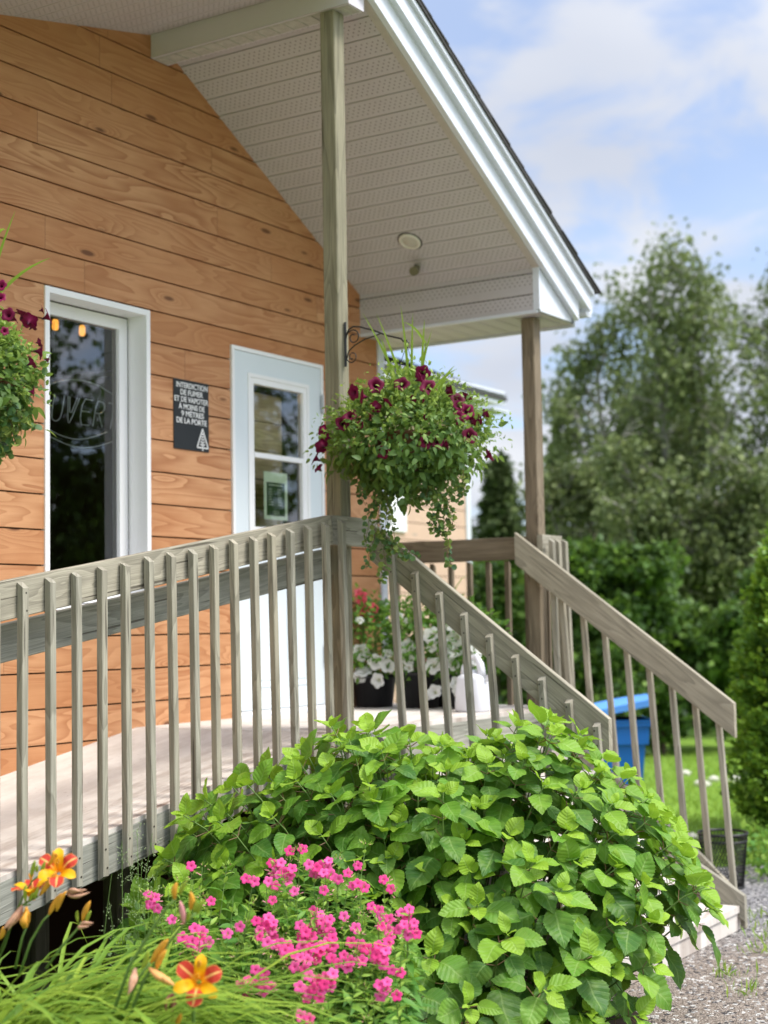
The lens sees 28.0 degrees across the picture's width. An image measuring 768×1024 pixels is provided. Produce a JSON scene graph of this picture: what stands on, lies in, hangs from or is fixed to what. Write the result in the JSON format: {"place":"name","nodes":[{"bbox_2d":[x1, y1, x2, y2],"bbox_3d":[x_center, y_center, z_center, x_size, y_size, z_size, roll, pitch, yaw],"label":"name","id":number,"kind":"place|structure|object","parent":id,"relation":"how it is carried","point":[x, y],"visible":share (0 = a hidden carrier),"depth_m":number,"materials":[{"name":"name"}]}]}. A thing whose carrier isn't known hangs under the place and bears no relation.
{"place":"outdoors","nodes":[
{"label":"outdoors","id":0,"kind":"place"},
{"bbox_2d":[2,953,645,1023],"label":"flower bed soil","id":1,"kind":"structure","parent":0,"point":[620,1021],"depth_m":6.50,"materials":[{"name":"brown soil"}]},
{"bbox_2d":[92,823,166,986],"bbox_3d":[-0.850,1.552,5.081,0.270,1.037,0.159,0,-4,-10],"label":"tall weed","id":2,"kind":"object","parent":1,"relation":"on","point":[137,907],"visible":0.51,"depth_m":5.12,"materials":[{"name":"green plant"}]},
{"bbox_2d":[125,859,261,1023],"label":"phlox plant","id":3,"kind":"object","parent":1,"relation":"on","point":[201,942],"visible":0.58,"depth_m":5.05,"materials":[{"name":"green plant"}]},
{"bbox_2d":[108,879,366,1023],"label":"daylily plant","id":4,"kind":"object","parent":1,"relation":"on","point":[189,973],"visible":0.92,"depth_m":4.12,"materials":[{"name":"orange plant"}]},
{"bbox_2d":[0,848,475,1023],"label":"daylily plant","id":5,"kind":"object","parent":1,"relation":"on","point":[55,1002],"visible":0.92,"depth_m":4.44,"materials":[{"name":"green plant"}]},
{"bbox_2d":[241,839,377,1023],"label":"phlox plant","id":6,"kind":"object","parent":1,"relation":"on","point":[327,924],"visible":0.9,"depth_m":4.94,"materials":[{"name":"pink plant"}]},
{"bbox_2d":[320,10,353,806],"bbox_3d":[-0.222,-0.129,7.517,0.090,4.730,0.090,-4,-5,33],"label":"porch post","id":7,"kind":"object","parent":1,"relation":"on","point":[334,201],"visible":0.54,"depth_m":7.56,"materials":[{"name":"grey wood"}]},
{"bbox_2d":[344,322,408,366],"bbox_3d":[-0.018,-0.833,7.414,0.429,0.220,0.073,-5,-6,44],"label":"scroll bracket","id":8,"kind":"object","parent":7,"relation":"attached to","point":[346,331],"visible":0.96,"depth_m":7.51,"materials":[{"name":"black metal"}]},
{"bbox_2d":[302,309,512,583],"bbox_3d":[0.076,-0.302,7.263,1.024,1.294,1.016,-4,-5,33],"label":"hanging basket","id":9,"kind":"object","parent":8,"relation":"hanging from","point":[400,461],"visible":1,"depth_m":7.05,"materials":[{"name":"leaf"},{"name":"white plastic"},{"name":"burgundy petal"}]},
{"bbox_2d":[349,875,434,1023],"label":"phlox plant","id":10,"kind":"object","parent":1,"relation":"on","point":[386,984],"visible":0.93,"depth_m":4.87,"materials":[{"name":"pink plant"}]},
{"bbox_2d":[108,699,728,1023],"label":"hydrangea bush","id":11,"kind":"object","parent":1,"relation":"on","point":[438,839],"visible":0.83,"depth_m":5.82,"materials":[{"name":"green plant"}]},
{"bbox_2d":[384,356,509,702],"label":"neighbouring wing","id":12,"kind":"structure","parent":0,"point":[413,526],"depth_m":15.39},
{"bbox_2d":[387,495,406,531],"bbox_3d":[-0.167,-0.294,14.431,0.105,0.920,1.250,-4,-5,33],"label":"window","id":13,"kind":"structure","parent":12,"relation":"in","point":[401,522],"depth_m":14.80,"materials":[{"name":"white glass"}]},
{"bbox_2d":[289,716,767,939],"bbox_3d":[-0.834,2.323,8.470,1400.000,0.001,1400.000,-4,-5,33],"label":"lawn","id":14,"kind":"structure","parent":0,"point":[708,742],"depth_m":16.99,"materials":[{"name":"green plant"}]},
{"bbox_2d":[0,703,540,998],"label":"porch deck","id":15,"kind":"structure","parent":14,"relation":"on","point":[39,946],"depth_m":6.79,"materials":[{"name":"paint"}]},
{"bbox_2d":[0,515,377,914],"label":"ramp railing","id":16,"kind":"object","parent":15,"relation":"attached to","point":[49,631],"visible":0.82,"depth_m":6.23,"materials":[{"name":"grey wood"}]},
{"bbox_2d":[352,588,414,707],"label":"potted plant","id":17,"kind":"object","parent":15,"relation":"on","point":[374,686],"visible":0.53,"depth_m":9.39,"materials":[{"name":"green plant"}]},
{"bbox_2d":[352,582,428,660],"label":"coral flower plant","id":18,"kind":"object","parent":15,"relation":"on","point":[360,595],"visible":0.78,"depth_m":9.54,"materials":[{"name":"red plant"}]},
{"bbox_2d":[367,592,448,708],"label":"potted plant","id":19,"kind":"object","parent":15,"relation":"on","point":[410,672],"visible":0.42,"depth_m":9.23,"materials":[{"name":"green plant"}]},
{"bbox_2d":[403,575,475,706],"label":"spike plant","id":20,"kind":"object","parent":15,"relation":"on","point":[440,702],"visible":0.09,"depth_m":9.35,"materials":[{"name":"green plant"}]},
{"bbox_2d":[423,594,511,708],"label":"potted plant","id":21,"kind":"object","parent":15,"relation":"on","point":[454,652],"visible":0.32,"depth_m":9.06,"materials":[{"name":"white plant"}]},
{"bbox_2d":[455,654,489,711],"bbox_3d":[0.521,0.975,8.791,0.234,0.332,0.157,-4,-5,33],"label":"white jug","id":22,"kind":"object","parent":15,"relation":"on","point":[481,691],"visible":0.7,"depth_m":8.75,"materials":[{"name":"plastic"}]},
{"bbox_2d":[396,535,574,725],"bbox_3d":[0.552,0.763,9.523,1.306,1.201,0.260,-4,-5,33],"label":"landing railing","id":23,"kind":"object","parent":15,"relation":"on","point":[552,547],"visible":0.41,"depth_m":9.46,"materials":[{"name":"brown wood"}]},
{"bbox_2d":[0,0,600,995],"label":"wooden building","id":24,"kind":"structure","parent":14,"relation":"on","point":[160,182],"depth_m":8.42,"materials":[{"name":"brown wood"}]},
{"bbox_2d":[52,318,58,330],"bbox_3d":[-1.860,-1.180,8.704,0.035,0.305,0.036,-4,-5,33],"label":"pendant lamp","id":25,"kind":"object","parent":24,"relation":"hanging from","point":[55,324],"visible":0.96,"depth_m":8.68,"materials":[{"name":"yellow glass"}]},
{"bbox_2d":[50,331,111,447],"bbox_3d":[-1.571,-0.641,7.906,0.010,0.627,0.662,-4,-5,33],"label":"neon sign","id":26,"kind":"object","parent":24,"relation":"hanging from","point":[68,404],"visible":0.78,"depth_m":7.90,"materials":[{"name":"black glass"}]},
{"bbox_2d":[79,324,84,335],"bbox_3d":[-1.744,-1.169,8.885,0.035,0.305,0.036,-4,-5,33],"label":"pendant lamp","id":27,"kind":"object","parent":24,"relation":"hanging from","point":[82,330],"visible":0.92,"depth_m":8.86,"materials":[{"name":"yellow glass"}]},
{"bbox_2d":[41,285,150,609],"bbox_3d":[-1.508,-0.292,7.801,0.188,1.579,0.763,-4,-5,33],"label":"window","id":28,"kind":"structure","parent":24,"relation":"in","point":[129,325],"depth_m":8.07,"materials":[{"name":"white plastic"}]},
{"bbox_2d":[173,378,208,452],"bbox_3d":[-1.049,-0.524,8.377,0.006,0.380,0.295,-4,-5,33],"label":"no smoking sign","id":29,"kind":"object","parent":24,"relation":"attached to","point":[190,415],"visible":1,"depth_m":8.37,"materials":[{"name":"black paint"}]},
{"bbox_2d":[264,471,287,520],"bbox_3d":[-0.634,-0.093,9.015,0.002,0.280,0.230,-4,-5,33],"label":"hours poster","id":30,"kind":"object","parent":24,"relation":"attached to","point":[275,498],"visible":1,"depth_m":9.01,"materials":[{"name":"green paper"}]},
{"bbox_2d":[227,344,325,717],"bbox_3d":[-0.629,0.128,9.012,0.197,2.104,0.917,-4,-5,33],"label":"door","id":31,"kind":"structure","parent":24,"relation":"in","point":[249,367],"depth_m":8.96,"materials":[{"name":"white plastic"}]},
{"bbox_2d":[397,233,421,249],"bbox_3d":[0.155,-1.631,9.269,0.156,0.078,0.138,-4,-5,33],"label":"recessed light","id":32,"kind":"object","parent":24,"relation":"attached to","point":[410,241],"visible":1,"depth_m":9.26,"materials":[{"name":"white plastic"}]},
{"bbox_2d":[409,265,419,275],"bbox_3d":[0.197,-1.474,9.411,0.056,0.082,0.128,-2,-4,17],"label":"spotlight","id":33,"kind":"object","parent":24,"relation":"attached to","point":[414,270],"visible":1,"depth_m":9.36,"materials":[{"name":"grey metal"}]},
{"bbox_2d":[471,518,476,538],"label":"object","id":34,"kind":"object","parent":14,"relation":"on","point":[472,531],"depth_m":30.93,"materials":[{"name":"white"}]},
{"bbox_2d":[473,584,482,599],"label":"leafy shrub","id":35,"kind":"object","parent":14,"relation":"on","point":[480,591],"depth_m":20.07,"materials":[{"name":"green plant"}]},
{"bbox_2d":[472,449,525,702],"bbox_3d":[2.204,1.363,28.978,2.386,5.111,2.204,-4,-5,33],"label":"spruce tree","id":36,"kind":"object","parent":14,"relation":"on","point":[493,516],"visible":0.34,"depth_m":28.89,"materials":[{"name":"green plant"}]},
{"bbox_2d":[473,560,526,704],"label":"leafy shrub","id":37,"kind":"object","parent":14,"relation":"on","point":[517,593],"visible":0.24,"depth_m":19.54,"materials":[{"name":"green plant"}]},
{"bbox_2d":[472,561,573,689],"bbox_3d":[2.056,1.779,20.287,1.887,2.802,1.576,-4,-5,33],"label":"leafy shrub","id":38,"kind":"object","parent":14,"relation":"on","point":[477,579],"visible":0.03,"depth_m":20.34,"materials":[{"name":"green plant"}]},
{"bbox_2d":[545,438,585,535],"bbox_3d":[3.383,1.143,28.971,2.014,5.457,1.872,-4,-5,33],"label":"spruce tree","id":39,"kind":"object","parent":14,"relation":"on","point":[551,461],"visible":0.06,"depth_m":28.95,"materials":[{"name":"green plant"}]},
{"bbox_2d":[505,386,660,620],"bbox_3d":[3.114,0.688,23.844,2.574,5.488,2.827,-4,-5,33],"label":"birch tree","id":40,"kind":"object","parent":14,"relation":"on","point":[563,493],"visible":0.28,"depth_m":23.94,"materials":[{"name":"green plant"}]},
{"bbox_2d":[519,529,655,693],"bbox_3d":[2.576,1.659,19.333,1.914,2.881,1.449,-4,-5,33],"label":"leafy shrub","id":41,"kind":"object","parent":14,"relation":"on","point":[586,567],"visible":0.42,"depth_m":18.94,"materials":[{"name":"green plant"}]},
{"bbox_2d":[516,286,709,594],"bbox_3d":[4.107,-0.060,26.124,3.640,7.286,3.309,-4,-5,33],"label":"birch tree","id":42,"kind":"object","parent":14,"relation":"on","point":[585,366],"visible":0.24,"depth_m":25.57,"materials":[{"name":"green plant"}]},
{"bbox_2d":[588,694,650,785],"bbox_3d":[1.831,2.046,12.585,0.681,1.097,0.561,-1,-4,0],"label":"wheeled bin","id":43,"kind":"object","parent":14,"relation":"on","point":[624,735],"visible":0.21,"depth_m":12.35,"materials":[{"name":"blue plastic"}]},
{"bbox_2d":[572,528,691,715],"bbox_3d":[2.987,1.639,19.163,1.723,2.887,1.489,-2,-4,9],"label":"leafy shrub","id":44,"kind":"object","parent":14,"relation":"on","point":[649,566],"visible":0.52,"depth_m":18.96,"materials":[{"name":"green plant"}]},
{"bbox_2d":[592,582,703,755],"bbox_3d":[3.245,1.921,19.406,1.302,2.347,1.821,-4,-5,33],"label":"leafy shrub","id":45,"kind":"object","parent":14,"relation":"on","point":[663,611],"visible":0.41,"depth_m":19.13,"materials":[{"name":"green plant"}]},
{"bbox_2d":[574,419,731,602],"bbox_3d":[3.755,1.010,22.744,2.783,4.662,3.036,-4,-5,33],"label":"birch tree","id":46,"kind":"object","parent":14,"relation":"on","point":[621,518],"visible":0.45,"depth_m":22.23,"materials":[{"name":"green plant"}]},
{"bbox_2d":[599,315,753,530],"bbox_3d":[5.155,0.035,28.270,3.472,7.364,3.815,-4,-5,33],"label":"birch tree","id":47,"kind":"object","parent":14,"relation":"on","point":[628,383],"visible":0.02,"depth_m":28.31,"materials":[{"name":"green plant"}]},
{"bbox_2d":[591,216,767,608],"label":"birch tree","id":48,"kind":"object","parent":14,"relation":"on","point":[683,381],"visible":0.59,"depth_m":24.40,"materials":[{"name":"green plant"}]},
{"bbox_2d":[633,423,767,612],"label":"birch tree","id":49,"kind":"object","parent":14,"relation":"on","point":[737,535],"visible":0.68,"depth_m":22.00,"materials":[{"name":"green plant"}]},
{"bbox_2d":[663,594,740,742],"bbox_3d":[4.071,2.069,19.744,1.634,2.078,1.495,-4,-5,33],"label":"leafy shrub","id":50,"kind":"object","parent":14,"relation":"on","point":[702,667],"visible":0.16,"depth_m":19.45,"materials":[{"name":"green plant"}]},
{"bbox_2d":[642,746,767,997],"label":"grass tufts","id":51,"kind":"object","parent":14,"relation":"on","point":[692,792],"visible":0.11,"depth_m":14.02,"materials":[{"name":"green plant"}]},
{"bbox_2d":[683,770,739,839],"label":"flowers","id":52,"kind":"object","parent":14,"relation":"on","point":[708,783],"visible":0.38,"depth_m":15.98,"materials":[{"name":"white plant"}]},
{"bbox_2d":[672,595,751,749],"bbox_3d":[4.599,2.079,19.666,1.526,2.036,1.893,-4,-5,33],"label":"leafy shrub","id":53,"kind":"object","parent":14,"relation":"on","point":[716,629],"visible":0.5,"depth_m":19.22,"materials":[{"name":"green plant"}]},
{"bbox_2d":[676,558,755,705],"bbox_3d":[4.841,1.851,19.992,2.237,2.528,1.581,-4,-5,33],"label":"leafy shrub","id":54,"kind":"object","parent":14,"relation":"on","point":[744,580],"visible":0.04,"depth_m":19.71,"materials":[{"name":"green plant"}]},
{"bbox_2d":[683,248,767,554],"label":"birch tree","id":55,"kind":"object","parent":14,"relation":"on","point":[762,435],"visible":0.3,"depth_m":25.33,"materials":[{"name":"green plant"}]},
{"bbox_2d":[717,536,767,827],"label":"cedar","id":56,"kind":"object","parent":14,"relation":"on","point":[752,725],"visible":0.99,"depth_m":11.06,"materials":[{"name":"green plant"}]},
{"bbox_2d":[726,522,767,788],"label":"cedar","id":57,"kind":"object","parent":14,"relation":"on","point":[751,628],"visible":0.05,"depth_m":12.38,"materials":[{"name":"green plant"}]},
{"bbox_2d":[387,0,767,537],"label":"sky","id":58,"kind":"structure","parent":0,"point":[625,116],"materials":[{"name":"blue"}]},
{"bbox_2d":[464,865,767,1023],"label":"gravel path","id":59,"kind":"structure","parent":0,"point":[741,1011],"depth_m":7.10,"materials":[{"name":"grey gravel"}]},
{"bbox_2d":[521,317,547,705],"bbox_3d":[0.920,0.584,9.229,0.090,3.522,0.090,-4,-5,33],"label":"porch post","id":60,"kind":"object","parent":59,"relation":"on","point":[534,481],"visible":0.54,"depth_m":9.26,"materials":[{"name":"brown wood"}]},
{"bbox_2d":[378,733,747,983],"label":"front steps","id":61,"kind":"structure","parent":59,"relation":"on","point":[733,900],"depth_m":8.24,"materials":[{"name":"paint"}]},
{"bbox_2d":[369,525,616,995],"bbox_3d":[0.491,1.089,7.199,1.301,2.163,0.070,-4,-5,33],"label":"stair railing","id":62,"kind":"object","parent":61,"relation":"attached to","point":[543,684],"visible":0.57,"depth_m":7.25,"materials":[{"name":"grey wood"}]},
{"bbox_2d":[514,532,736,887],"bbox_3d":[1.375,1.130,8.809,1.329,2.090,0.069,-4,-5,33],"label":"stair railing","id":63,"kind":"object","parent":61,"relation":"attached to","point":[675,674],"visible":0.79,"depth_m":8.73,"materials":[{"name":"brown wood"}]},
{"bbox_2d":[697,828,748,889],"bbox_3d":[2.134,2.183,9.664,0.322,0.347,0.324,-4,-5,33],"label":"wastebasket","id":64,"kind":"object","parent":59,"relation":"on","point":[741,873],"visible":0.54,"depth_m":9.58,"materials":[{"name":"black metal"}]},
{"bbox_2d":[737,816,767,882],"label":"leafy weeds","id":65,"kind":"object","parent":59,"relation":"on","point":[758,842],"visible":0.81,"depth_m":10.20,"materials":[{"name":"green plant"}]},
{"bbox_3d":[-1.840,-0.021,4.979,0.090,4.192,0.090,-4,-5,33],"label":"porch post","id":66,"kind":"object","parent":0,"visible":0},
{"bbox_3d":[-1.628,-0.764,5.178,0.135,0.250,0.499,-4,-5,33],"label":"scroll bracket","id":67,"kind":"object","parent":66,"relation":"attached to","visible":0},
{"bbox_2d":[0,212,55,464],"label":"hanging basket","id":68,"kind":"object","parent":67,"relation":"hanging from","point":[16,399],"visible":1,"depth_m":5.25,"materials":[{"name":"green plant"}]}
]}

